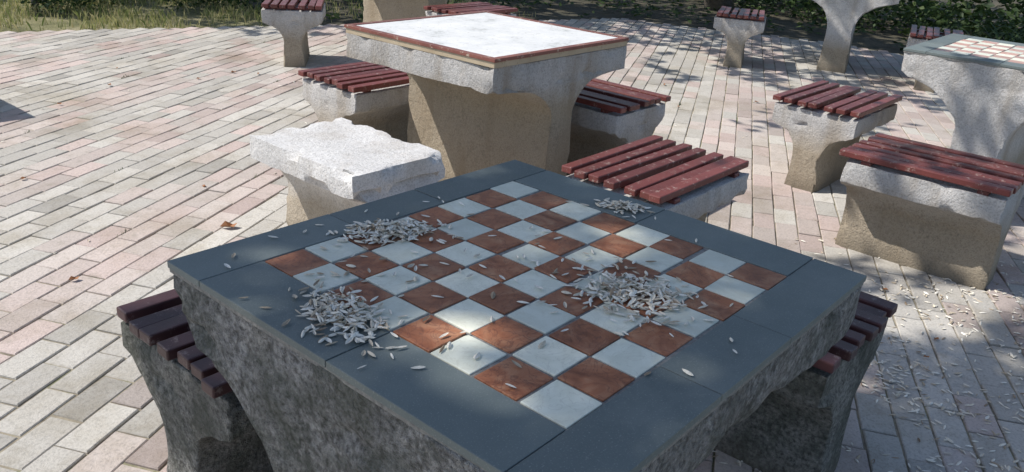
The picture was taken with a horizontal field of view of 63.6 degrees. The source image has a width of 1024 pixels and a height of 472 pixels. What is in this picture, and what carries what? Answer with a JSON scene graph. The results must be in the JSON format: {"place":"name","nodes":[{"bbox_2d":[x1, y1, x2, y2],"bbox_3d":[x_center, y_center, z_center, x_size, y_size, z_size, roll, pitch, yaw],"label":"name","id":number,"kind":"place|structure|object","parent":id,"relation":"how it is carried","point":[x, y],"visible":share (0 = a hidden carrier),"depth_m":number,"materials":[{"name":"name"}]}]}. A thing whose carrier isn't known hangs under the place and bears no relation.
{"place":"outdoors","nodes":[
{"label":"outdoors","id":0,"kind":"place"},
{"bbox_2d":[31,0,44,10],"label":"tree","id":1,"kind":"object","parent":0,"point":[36,1],"depth_m":7.71,"materials":[{"name":"green plant"}]},
{"bbox_2d":[0,0,535,32],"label":"ground","id":2,"kind":"structure","parent":0,"point":[194,17],"depth_m":7.71,"materials":[{"name":"green plant"}]},
{"bbox_2d":[20,0,98,15],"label":"shrub","id":3,"kind":"object","parent":2,"relation":"on","point":[48,3],"visible":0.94,"depth_m":7.63,"materials":[{"name":"green plant"}]},
{"bbox_2d":[57,0,125,5],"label":"shrub","id":4,"kind":"object","parent":2,"relation":"on","point":[113,1],"visible":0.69,"depth_m":8.19,"materials":[{"name":"green plant"}]},
{"bbox_2d":[163,0,225,10],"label":"shrub","id":5,"kind":"object","parent":2,"relation":"on","point":[179,3],"visible":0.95,"depth_m":8.29,"materials":[{"name":"green plant"}]},
{"bbox_2d":[208,0,264,7],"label":"shrub","id":6,"kind":"object","parent":2,"relation":"on","point":[238,2],"visible":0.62,"depth_m":8.50,"materials":[{"name":"green plant"}]},
{"bbox_2d":[233,0,1023,54],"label":"planting bed","id":7,"kind":"object","parent":2,"relation":"on","point":[879,39],"depth_m":10.12,"materials":[{"name":"soil"}]},
{"bbox_2d":[235,0,1021,49],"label":"ivy ground cover","id":8,"kind":"object","parent":7,"relation":"on","point":[676,11],"visible":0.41,"depth_m":10.04,"materials":[{"name":"green plant"}]},
{"bbox_2d":[704,0,733,10],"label":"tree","id":9,"kind":"object","parent":7,"relation":"on","point":[712,4],"visible":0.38,"depth_m":10.93,"materials":[{"name":"green plant"}]},
{"bbox_2d":[734,0,789,14],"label":"shrub","id":10,"kind":"object","parent":7,"relation":"on","point":[769,2],"visible":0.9,"depth_m":11.15,"materials":[{"name":"green plant"}]},
{"bbox_2d":[781,0,826,20],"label":"shrub","id":11,"kind":"object","parent":7,"relation":"on","point":[801,5],"visible":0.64,"depth_m":10.66,"materials":[{"name":"green plant"}]},
{"bbox_2d":[856,2,909,30],"bbox_3d":[4.477,-2.812,10.266,0.873,0.472,0.858,22,29,36],"label":"shrub","id":12,"kind":"object","parent":7,"relation":"on","point":[886,9],"visible":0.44,"depth_m":10.17,"materials":[{"name":"green plant"}]},
{"bbox_2d":[868,0,931,18],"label":"shrub","id":13,"kind":"object","parent":7,"relation":"on","point":[903,5],"visible":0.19,"depth_m":11.07,"materials":[{"name":"green plant"}]},
{"bbox_2d":[898,0,969,35],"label":"shrub","id":14,"kind":"object","parent":7,"relation":"on","point":[938,22],"visible":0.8,"depth_m":9.72,"materials":[{"name":"green plant"}]},
{"bbox_2d":[894,0,991,30],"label":"shrub","id":15,"kind":"object","parent":7,"relation":"on","point":[958,6],"visible":0.32,"depth_m":10.66,"materials":[{"name":"green plant"}]},
{"bbox_2d":[951,9,1023,43],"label":"shrub","id":16,"kind":"object","parent":7,"relation":"on","point":[1020,31],"visible":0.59,"depth_m":9.01,"materials":[{"name":"green plant"}]},
{"bbox_2d":[951,0,1023,38],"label":"shrub","id":17,"kind":"object","parent":7,"relation":"on","point":[1018,8],"visible":0.62,"depth_m":9.99,"materials":[{"name":"green plant"}]},
{"bbox_2d":[960,21,1023,43],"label":"strap leaf plant","id":18,"kind":"object","parent":7,"relation":"on","point":[1007,37],"visible":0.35,"depth_m":8.57,"materials":[{"name":"plant"}]},
{"bbox_2d":[0,18,1023,471],"bbox_3d":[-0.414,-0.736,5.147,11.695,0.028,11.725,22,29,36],"label":"brick paving","id":19,"kind":"structure","parent":0,"point":[70,194],"depth_m":3.67,"materials":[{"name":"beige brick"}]},
{"bbox_2d":[116,289,273,471],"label":"slatted stool","id":20,"kind":"object","parent":19,"relation":"on","point":[207,424],"visible":0.32,"depth_m":1.75,"materials":[{"name":"concrete"}]},
{"bbox_2d":[261,0,325,67],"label":"slatted stool","id":21,"kind":"object","parent":19,"relation":"on","point":[293,22],"visible":0.94,"depth_m":6.06,"materials":[{"name":"concrete"}]},
{"bbox_2d":[250,118,443,225],"bbox_3d":[-0.627,-0.127,3.151,0.610,0.467,0.440,22,29,36],"label":"concrete stool","id":22,"kind":"object","parent":19,"relation":"on","point":[336,165],"visible":0.69,"depth_m":3.00,"materials":[{"name":"grey concrete"}]},
{"bbox_2d":[298,61,407,142],"bbox_3d":[-0.701,-0.612,4.248,0.445,0.486,0.644,22,29,36],"label":"slatted stool","id":23,"kind":"object","parent":19,"relation":"on","point":[373,95],"visible":0.52,"depth_m":4.03,"materials":[{"name":"concrete"}]},
{"bbox_2d":[25,42,728,235],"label":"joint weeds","id":24,"kind":"object","parent":19,"relation":"on","point":[247,91],"visible":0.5,"depth_m":4.33,"materials":[{"name":"green plant"}]},
{"bbox_2d":[363,0,447,21],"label":"chess table","id":25,"kind":"object","parent":19,"relation":"on","point":[378,10],"visible":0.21,"depth_m":7.13,"materials":[{"name":"concrete"}]},
{"bbox_2d":[424,2,517,15],"bbox_3d":[-0.333,-1.579,6.588,0.435,0.485,0.650,22,29,36],"label":"slatted stool","id":26,"kind":"object","parent":19,"relation":"on","point":[444,9],"visible":0.28,"depth_m":6.45,"materials":[{"name":"wood"}]},
{"bbox_2d":[21,67,938,356],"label":"fallen leaves","id":27,"kind":"object","parent":19,"relation":"on","point":[225,223],"visible":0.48,"depth_m":3.35,"materials":[{"name":"brown plant"}]},
{"bbox_2d":[344,11,628,182],"bbox_3d":[-0.123,-0.544,3.804,0.871,0.786,0.920,21,28,35],"label":"chess table","id":28,"kind":"object","parent":19,"relation":"on","point":[485,89],"visible":0.73,"depth_m":3.57,"materials":[{"name":"concrete"}]},
{"bbox_2d":[5,72,1023,471],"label":"ground seed husks","id":29,"kind":"object","parent":19,"relation":"on","point":[929,376],"visible":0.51,"depth_m":2.58},
{"bbox_2d":[167,160,866,471],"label":"chess table","id":30,"kind":"object","parent":19,"relation":"on","point":[586,394],"visible":0.91,"depth_m":1.25,"materials":[{"name":"concrete"}]},
{"bbox_2d":[292,270,406,368],"bbox_3d":[-0.249,0.111,1.223,0.160,0.021,0.300,-12,28,-33],"label":"seed husk pile","id":31,"kind":"object","parent":30,"relation":"on","point":[354,316],"visible":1,"depth_m":1.21,"materials":[{"name":"white food"}]},
{"bbox_2d":[326,215,462,249],"bbox_3d":[-0.220,-0.012,1.514,0.237,0.021,0.142,-6,25,-21],"label":"seed husk pile","id":32,"kind":"object","parent":30,"relation":"on","point":[383,229],"visible":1,"depth_m":1.50,"materials":[{"name":"white food"}]},
{"bbox_2d":[224,196,736,387],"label":"loose seed husks","id":33,"kind":"object","parent":30,"relation":"on","point":[493,294],"visible":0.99,"depth_m":1.33},
{"bbox_2d":[580,198,655,219],"bbox_3d":[0.232,-0.062,1.702,0.151,0.019,0.104,22,29,36],"label":"seed husk pile","id":34,"kind":"object","parent":30,"relation":"on","point":[626,205],"visible":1,"depth_m":1.71,"materials":[{"name":"white food"}]},
{"bbox_2d":[552,263,714,335],"bbox_3d":[0.189,0.090,1.338,0.240,0.023,0.237,-5,25,-21],"label":"seed husk pile","id":35,"kind":"object","parent":30,"relation":"on","point":[631,287],"visible":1,"depth_m":1.33,"materials":[{"name":"white food"}]},
{"bbox_2d":[567,78,670,175],"bbox_3d":[0.387,-0.509,4.188,0.641,0.486,0.441,22,29,36],"label":"slatted stool","id":36,"kind":"object","parent":19,"relation":"on","point":[607,115],"visible":0.33,"depth_m":3.97,"materials":[{"name":"concrete"}]},
{"bbox_2d":[561,135,748,221],"bbox_3d":[0.524,-0.045,3.119,0.446,0.486,0.644,22,29,36],"label":"slatted stool","id":37,"kind":"object","parent":19,"relation":"on","point":[683,179],"visible":0.53,"depth_m":2.96,"materials":[{"name":"wood"}]},
{"bbox_2d":[713,6,765,68],"bbox_3d":[2.028,-1.774,7.436,0.434,0.485,0.549,10,24,14],"label":"slatted stool","id":38,"kind":"object","parent":19,"relation":"on","point":[736,27],"visible":0.94,"depth_m":7.20,"materials":[{"name":"concrete"}]},
{"bbox_2d":[717,291,897,471],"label":"slatted stool","id":39,"kind":"object","parent":19,"relation":"on","point":[800,422],"visible":0.32,"depth_m":2.03,"materials":[{"name":"concrete"}]},
{"bbox_2d":[773,80,902,193],"bbox_3d":[1.698,-0.517,4.421,0.456,0.484,0.648,22,29,36],"label":"slatted stool","id":40,"kind":"object","parent":19,"relation":"on","point":[822,122],"visible":0.91,"depth_m":4.23,"materials":[{"name":"concrete"}]},
{"bbox_2d":[813,0,898,73],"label":"chess table","id":41,"kind":"object","parent":19,"relation":"on","point":[843,17],"visible":0.9,"depth_m":7.25,"materials":[{"name":"concrete"}]},
{"bbox_2d":[835,133,1023,290],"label":"slatted stool","id":42,"kind":"object","parent":19,"relation":"on","point":[939,211],"visible":0.93,"depth_m":3.30,"materials":[{"name":"concrete"}]},
{"bbox_2d":[907,24,963,92],"bbox_3d":[3.568,-1.494,7.030,0.436,0.486,0.649,14,25,22],"label":"slatted stool","id":43,"kind":"object","parent":19,"relation":"on","point":[921,34],"visible":0.32,"depth_m":6.86,"materials":[{"name":"wood"}]},
{"bbox_2d":[901,33,1023,164],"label":"chess table","id":44,"kind":"object","parent":19,"relation":"on","point":[975,84],"visible":0.67,"depth_m":3.89,"materials":[{"name":"concrete"}]}
]}

